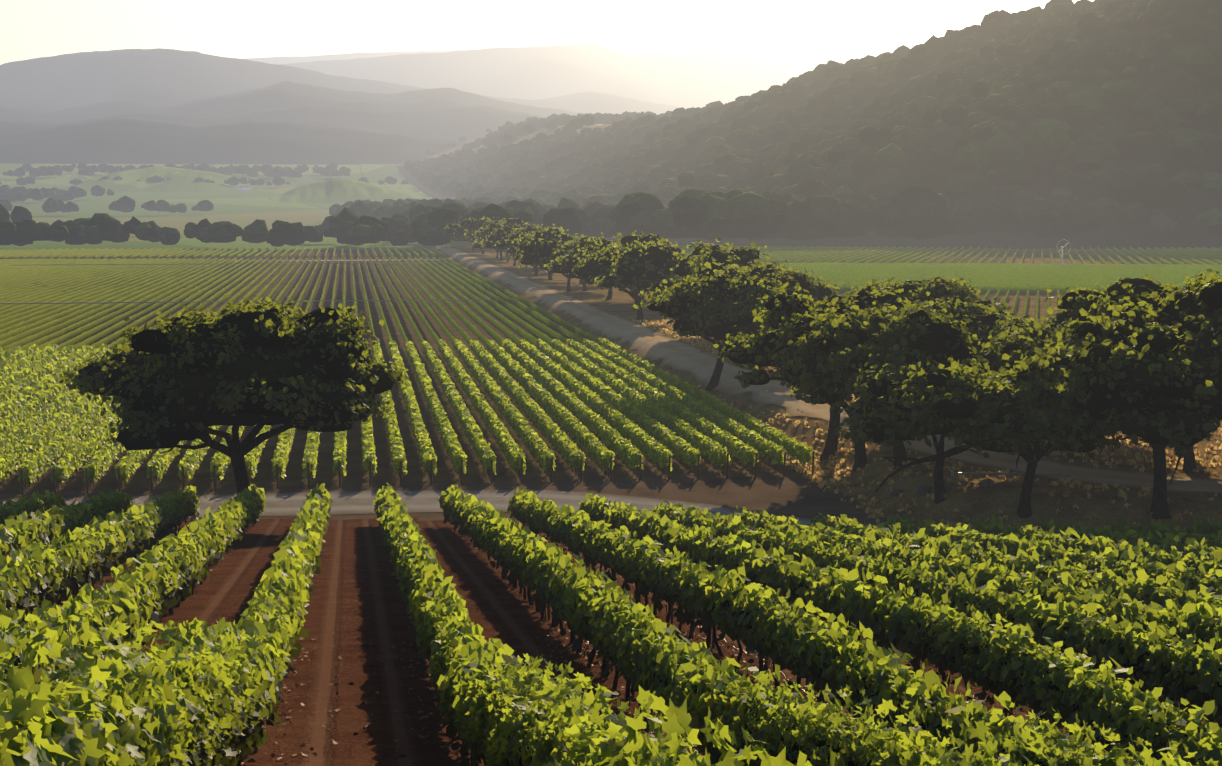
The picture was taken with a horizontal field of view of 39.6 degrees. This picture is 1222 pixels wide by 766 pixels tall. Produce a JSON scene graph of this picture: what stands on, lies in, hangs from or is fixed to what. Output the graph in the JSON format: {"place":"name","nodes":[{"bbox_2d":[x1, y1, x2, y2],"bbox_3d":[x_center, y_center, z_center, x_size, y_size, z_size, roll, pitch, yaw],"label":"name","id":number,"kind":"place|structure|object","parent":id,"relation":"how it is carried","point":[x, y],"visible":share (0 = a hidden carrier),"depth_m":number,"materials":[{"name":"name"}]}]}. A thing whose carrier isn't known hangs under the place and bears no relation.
{"place":"outdoors","nodes":[
{"label":"outdoors","id":0,"kind":"place"},
{"bbox_2d":[50,166,248,191],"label":"valley hill","id":1,"kind":"structure","parent":0,"point":[181,180],"depth_m":2610.04,"materials":[{"name":"green plant"}]},
{"bbox_2d":[0,119,468,164],"bbox_3d":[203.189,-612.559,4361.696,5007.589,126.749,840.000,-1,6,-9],"label":"ridge","id":2,"kind":"structure","parent":0,"point":[122,141],"depth_m":4001.64,"materials":[{"name":"grey"}]},
{"bbox_2d":[0,104,584,141],"bbox_3d":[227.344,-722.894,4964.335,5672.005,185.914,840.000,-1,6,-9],"label":"ridge","id":3,"kind":"structure","parent":0,"point":[470,123],"depth_m":4863.89,"materials":[{"name":"grey"}]},
{"bbox_2d":[0,81,601,124],"bbox_3d":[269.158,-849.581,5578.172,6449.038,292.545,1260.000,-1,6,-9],"label":"ridge","id":4,"kind":"structure","parent":0,"point":[284,94],"depth_m":5390.71,"materials":[{"name":"grey"}]},
{"bbox_2d":[229,258,452,260],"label":"headland road","id":5,"kind":"structure","parent":0,"point":[346,260],"depth_m":525.74,"materials":[{"name":"brown soil"}]},
{"bbox_2d":[0,48,686,114],"bbox_3d":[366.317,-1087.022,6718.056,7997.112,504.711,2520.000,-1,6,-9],"label":"ridge","id":6,"kind":"structure","parent":0,"point":[65,81],"depth_m":6460.62,"materials":[{"name":"grey"}]},
{"bbox_2d":[268,178,418,202],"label":"valley hill","id":7,"kind":"structure","parent":0,"point":[332,190],"depth_m":2114.79,"materials":[{"name":"green plant"}]},
{"bbox_2d":[0,338,708,418],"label":"vine leaves","id":8,"kind":"object","parent":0,"point":[529,356],"visible":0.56,"depth_m":161.96,"materials":[{"name":"green plant"}]},
{"bbox_2d":[0,394,815,483],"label":"vine leaves","id":9,"kind":"object","parent":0,"point":[94,438],"visible":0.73,"depth_m":117.99,"materials":[{"name":"green plant"}]},
{"bbox_2d":[0,489,892,530],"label":"gravel road","id":10,"kind":"structure","parent":0,"point":[291,503],"depth_m":100.68,"materials":[{"name":"grey gravel"}]},
{"bbox_2d":[444,217,475,250],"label":"tree","id":11,"kind":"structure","parent":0,"point":[458,232],"depth_m":573.24,"materials":[{"name":"green plant"}]},
{"bbox_2d":[471,221,519,260],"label":"tree","id":12,"kind":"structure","parent":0,"point":[483,233],"depth_m":474.99,"materials":[{"name":"green plant"}]},
{"bbox_2d":[486,217,532,256],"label":"tree","id":13,"kind":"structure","parent":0,"point":[518,222],"depth_m":507.33,"materials":[{"name":"green plant"}]},
{"bbox_2d":[490,228,568,275],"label":"tree","id":14,"kind":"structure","parent":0,"point":[508,245],"depth_m":372.83,"materials":[{"name":"green plant"}]},
{"bbox_2d":[508,222,561,270],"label":"tree","id":15,"kind":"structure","parent":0,"point":[529,228],"depth_m":399.90,"materials":[{"name":"green plant"}]},
{"bbox_2d":[0,0,1078,64],"label":"sky","id":16,"kind":"structure","parent":0,"point":[29,29],"materials":[{"name":"white"}]},
{"bbox_2d":[278,38,844,107],"bbox_3d":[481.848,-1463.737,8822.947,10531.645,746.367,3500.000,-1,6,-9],"label":"ridge","id":17,"kind":"structure","parent":0,"point":[728,70],"depth_m":8658.24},
{"bbox_2d":[116,628,1008,765],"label":"leaf litter","id":18,"kind":"object","parent":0,"point":[372,714],"visible":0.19,"depth_m":35.14,"materials":[{"name":"brown plant"}]},
{"bbox_2d":[557,232,611,290],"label":"tree","id":19,"kind":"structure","parent":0,"point":[581,240],"depth_m":310.17,"materials":[{"name":"green plant"}]},
{"bbox_2d":[6,561,1186,762],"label":"vine stakes","id":20,"kind":"object","parent":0,"point":[548,613],"visible":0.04,"depth_m":42.59,"materials":[{"name":"brown wood"}]},
{"bbox_2d":[0,3,1221,765],"bbox_3d":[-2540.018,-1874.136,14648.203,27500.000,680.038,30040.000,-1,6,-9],"label":"ground","id":21,"kind":"structure","parent":0,"point":[356,605],"depth_m":105.82,"materials":[{"name":"red soil"}]},
{"bbox_2d":[0,247,444,258],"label":"vine rows","id":22,"kind":"object","parent":21,"relation":"on","point":[90,253],"visible":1,"depth_m":562.96,"materials":[{"name":"green plant"}]},
{"bbox_2d":[52,295,409,521],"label":"tree","id":23,"kind":"object","parent":21,"relation":"on","point":[173,382],"visible":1,"depth_m":89.75,"materials":[{"name":"green plant"}]},
{"bbox_2d":[0,262,488,303],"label":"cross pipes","id":24,"kind":"object","parent":21,"relation":"on","point":[238,301],"visible":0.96,"depth_m":274.78,"materials":[{"name":"grey metal"}]},
{"bbox_2d":[239,187,250,190],"bbox_3d":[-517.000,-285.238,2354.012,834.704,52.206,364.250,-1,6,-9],"label":"farm building walls","id":25,"kind":"structure","parent":21,"relation":"on","point":[244,188],"depth_m":2524.68,"materials":[{"name":"white paint"}]},
{"bbox_2d":[0,257,810,481],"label":"vine rows","id":26,"kind":"object","parent":21,"relation":"on","point":[23,325],"visible":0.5,"depth_m":290.44,"materials":[{"name":"green plant"}]},
{"bbox_2d":[2,256,814,494],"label":"vine posts","id":27,"kind":"object","parent":21,"relation":"on","point":[430,473],"visible":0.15,"depth_m":108.33,"materials":[{"name":"brown wood"}]},
{"bbox_2d":[458,216,498,253],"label":"tree","id":28,"kind":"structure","parent":21,"relation":"on","point":[471,226],"depth_m":537.74,"materials":[{"name":"green plant"}]},
{"bbox_2d":[468,229,506,257],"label":"tree","id":29,"kind":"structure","parent":21,"relation":"on","point":[477,235],"depth_m":500.67,"materials":[{"name":"green plant"}]},
{"bbox_2d":[147,620,844,755],"bbox_3d":[-1.782,4.179,24.698,14.075,8.592,42.404,-1,6,-9],"label":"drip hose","id":30,"kind":"object","parent":21,"relation":"on","point":[698,626],"visible":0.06,"depth_m":37.24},
{"bbox_2d":[480,224,516,265],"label":"tree","id":31,"kind":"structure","parent":21,"relation":"on","point":[499,234],"depth_m":433.93,"materials":[{"name":"green plant"}]},
{"bbox_2d":[498,225,568,241],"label":"tree","id":32,"kind":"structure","parent":21,"relation":"on","point":[506,238],"depth_m":425.56,"materials":[{"name":"green plant"}]},
{"bbox_2d":[512,227,577,279],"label":"tree","id":33,"kind":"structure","parent":21,"relation":"on","point":[551,234],"depth_m":353.93,"materials":[{"name":"green plant"}]},
{"bbox_2d":[323,664,791,756],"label":"soil clods","id":34,"kind":"object","parent":21,"relation":"on","point":[356,733],"visible":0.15,"depth_m":32.88,"materials":[{"name":"brown soil"}]},
{"bbox_2d":[514,235,603,291],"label":"tree","id":35,"kind":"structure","parent":21,"relation":"on","point":[539,251],"depth_m":307.04,"materials":[{"name":"green plant"}]},
{"bbox_2d":[403,101,722,199],"bbox_3d":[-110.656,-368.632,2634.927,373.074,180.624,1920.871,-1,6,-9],"label":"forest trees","id":36,"kind":"object","parent":21,"relation":"on","point":[466,171],"visible":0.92,"depth_m":2303.23,"materials":[{"name":"green plant"}]},
{"bbox_2d":[542,236,621,299],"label":"tree","id":37,"kind":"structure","parent":21,"relation":"on","point":[565,265],"depth_m":280.69,"materials":[{"name":"green plant"}]},
{"bbox_2d":[0,617,1217,765],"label":"vine leaves","id":38,"kind":"object","parent":21,"relation":"on","point":[178,694],"visible":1,"depth_m":13.84,"materials":[{"name":"green plant"}]},
{"bbox_2d":[0,581,1221,765],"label":"vine leaves","id":39,"kind":"object","parent":21,"relation":"on","point":[265,630],"visible":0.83,"depth_m":29.48,"materials":[{"name":"green plant"}]},
{"bbox_2d":[0,518,1221,666],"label":"vine leaves","id":40,"kind":"object","parent":21,"relation":"on","point":[559,582],"visible":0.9,"depth_m":45.99,"materials":[{"name":"green plant"}]},
{"bbox_2d":[0,38,1221,246],"bbox_3d":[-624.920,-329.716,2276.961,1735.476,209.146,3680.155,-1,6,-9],"label":"valley trees","id":41,"kind":"object","parent":21,"relation":"on","point":[1178,104],"visible":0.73,"depth_m":601.91,"materials":[{"name":"green plant"}]},
{"bbox_2d":[0,483,1221,568],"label":"vine leaves","id":42,"kind":"object","parent":21,"relation":"on","point":[125,523],"visible":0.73,"depth_m":71.59,"materials":[{"name":"green plant"}]},
{"bbox_2d":[0,508,1221,765],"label":"vine","id":43,"kind":"object","parent":21,"relation":"on","point":[922,724],"depth_m":34.61,"materials":[{"name":"green plant"}]},
{"bbox_2d":[572,236,676,309],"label":"tree","id":44,"kind":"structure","parent":21,"relation":"on","point":[591,267],"depth_m":252.24,"materials":[{"name":"green plant"}]},
{"bbox_2d":[588,240,685,320],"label":"tree","id":45,"kind":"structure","parent":21,"relation":"on","point":[641,266],"depth_m":230.08,"materials":[{"name":"green plant"}]},
{"bbox_2d":[606,230,684,302],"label":"tree","id":46,"kind":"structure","parent":21,"relation":"on","point":[630,239],"depth_m":269.46,"materials":[{"name":"green plant"}]},
{"bbox_2d":[640,246,746,336],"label":"tree","id":47,"kind":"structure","parent":21,"relation":"on","point":[686,268],"depth_m":199.85,"materials":[{"name":"green plant"}]},
{"bbox_2d":[633,269,785,391],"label":"tree","id":48,"kind":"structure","parent":21,"relation":"on","point":[717,307],"depth_m":151.74,"materials":[{"name":"green plant"}]},
{"bbox_2d":[673,238,784,281],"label":"tree","id":49,"kind":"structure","parent":21,"relation":"on","point":[753,254],"depth_m":207.30,"materials":[{"name":"green plant"}]},
{"bbox_2d":[702,260,843,307],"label":"tree","id":50,"kind":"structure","parent":21,"relation":"on","point":[817,290],"depth_m":170.00,"materials":[{"name":"green plant"}]},
{"bbox_2d":[468,0,1100,206],"bbox_3d":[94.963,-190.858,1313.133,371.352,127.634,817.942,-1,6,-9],"label":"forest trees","id":51,"kind":"object","parent":21,"relation":"on","point":[661,157],"visible":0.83,"depth_m":1123.08,"materials":[{"name":"green plant"}]},
{"bbox_2d":[713,282,936,460],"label":"tree","id":52,"kind":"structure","parent":21,"relation":"on","point":[759,350],"depth_m":113.60,"materials":[{"name":"green plant"}]},
{"bbox_2d":[575,319,1221,530],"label":"dry grass tufts","id":53,"kind":"object","parent":21,"relation":"on","point":[955,467],"visible":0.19,"depth_m":105.32,"materials":[{"name":"brown plant"}]},
{"bbox_2d":[850,276,1020,316],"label":"tree","id":54,"kind":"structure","parent":21,"relation":"on","point":[937,287],"depth_m":139.09,"materials":[{"name":"green plant"}]},
{"bbox_2d":[658,0,1221,240],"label":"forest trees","id":55,"kind":"object","parent":21,"relation":"on","point":[890,134],"visible":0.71,"depth_m":671.92,"materials":[{"name":"green plant"}]},
{"bbox_2d":[890,479,993,495],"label":"boulders","id":56,"kind":"object","parent":21,"relation":"on","point":[925,489],"visible":0.88,"depth_m":97.44,"materials":[{"name":"grey stone"}]},
{"bbox_2d":[677,246,1221,264],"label":"vine rows","id":57,"kind":"object","parent":21,"relation":"on","point":[862,254],"visible":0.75,"depth_m":480.47,"materials":[{"name":"green plant"}]},
{"bbox_2d":[824,288,1107,320],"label":"vine rows","id":58,"kind":"object","parent":21,"relation":"on","point":[987,294],"visible":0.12,"depth_m":261.75,"materials":[{"name":"green plant"}]},
{"bbox_2d":[907,291,1030,354],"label":"tree","id":59,"kind":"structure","parent":21,"relation":"on","point":[981,316],"depth_m":124.08,"materials":[{"name":"green plant"}]},
{"bbox_2d":[765,262,1221,292],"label":"vine rows","id":60,"kind":"object","parent":21,"relation":"on","point":[1004,277],"visible":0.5,"depth_m":345.99,"materials":[{"name":"green plant"}]},
{"bbox_2d":[951,470,1070,482],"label":"irrigation pipe","id":61,"kind":"object","parent":21,"relation":"on","point":[953,473],"visible":0.79,"depth_m":97.26,"materials":[{"name":"black plastic"}]},
{"bbox_2d":[972,321,1073,452],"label":"tree","id":62,"kind":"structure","parent":21,"relation":"on","point":[1023,341],"depth_m":107.52,"materials":[{"name":"green plant"}]},
{"bbox_2d":[1056,239,1070,264],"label":"wind machine","id":63,"kind":"object","parent":21,"relation":"on","point":[1062,247],"visible":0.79,"depth_m":391.66,"materials":[{"name":"white paint"}]},
{"bbox_2d":[1020,305,1221,518],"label":"tree","id":64,"kind":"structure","parent":21,"relation":"on","point":[1157,388],"depth_m":87.33,"materials":[{"name":"green plant"}]},
{"bbox_2d":[1043,274,1204,455],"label":"tree","id":65,"kind":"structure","parent":21,"relation":"on","point":[1090,301],"depth_m":107.42,"materials":[{"name":"green plant"}]},
{"bbox_2d":[1059,268,1221,356],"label":"tree","id":66,"kind":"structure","parent":21,"relation":"on","point":[1197,301],"depth_m":94.70,"materials":[{"name":"green plant"}]},
{"bbox_2d":[1200,314,1221,351],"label":"tree","id":67,"kind":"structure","parent":21,"relation":"on","point":[1217,342],"depth_m":87.50,"materials":[{"name":"green plant"}]},
{"bbox_2d":[243,0,1093,64],"bbox_3d":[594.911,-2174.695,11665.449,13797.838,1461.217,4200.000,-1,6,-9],"label":"ridge","id":68,"kind":"structure","parent":0,"point":[844,40],"depth_m":12288.83,"materials":[{"name":"grey"}]},
{"bbox_2d":[689,257,747,346],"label":"tree","id":69,"kind":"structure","parent":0,"point":[709,267],"depth_m":181.32,"materials":[{"name":"green plant"}]},
{"bbox_2d":[428,245,1221,492],"bbox_3d":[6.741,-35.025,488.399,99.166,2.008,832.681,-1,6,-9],"label":"dirt road","id":70,"kind":"structure","parent":0,"point":[676,354],"depth_m":159.79,"materials":[{"name":"brown soil"}]},
{"bbox_2d":[769,305,898,471],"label":"tree","id":71,"kind":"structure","parent":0,"point":[813,368],"depth_m":106.26,"materials":[{"name":"green plant"}]},
{"bbox_2d":[787,302,981,469],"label":"tree","id":72,"kind":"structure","parent":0,"point":[915,336],"depth_m":102.43,"materials":[{"name":"green plant"}]},
{"bbox_2d":[832,355,1032,502],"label":"tree","id":73,"kind":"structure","parent":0,"point":[903,403],"depth_m":93.79,"materials":[{"name":"green plant"}]},
{"bbox_2d":[977,307,1072,352],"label":"tree","id":74,"kind":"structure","parent":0,"point":[1018,321],"depth_m":120.26,"materials":[{"name":"green plant"}]},
{"bbox_2d":[939,353,1126,517],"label":"tree","id":75,"kind":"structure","parent":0,"point":[1051,419],"depth_m":90.11,"materials":[{"name":"green plant"}]},
{"bbox_2d":[1182,421,1213,472],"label":"tree","id":76,"kind":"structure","parent":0,"point":[1189,465],"depth_m":101.43,"materials":[{"name":"brown plant"}]}
]}

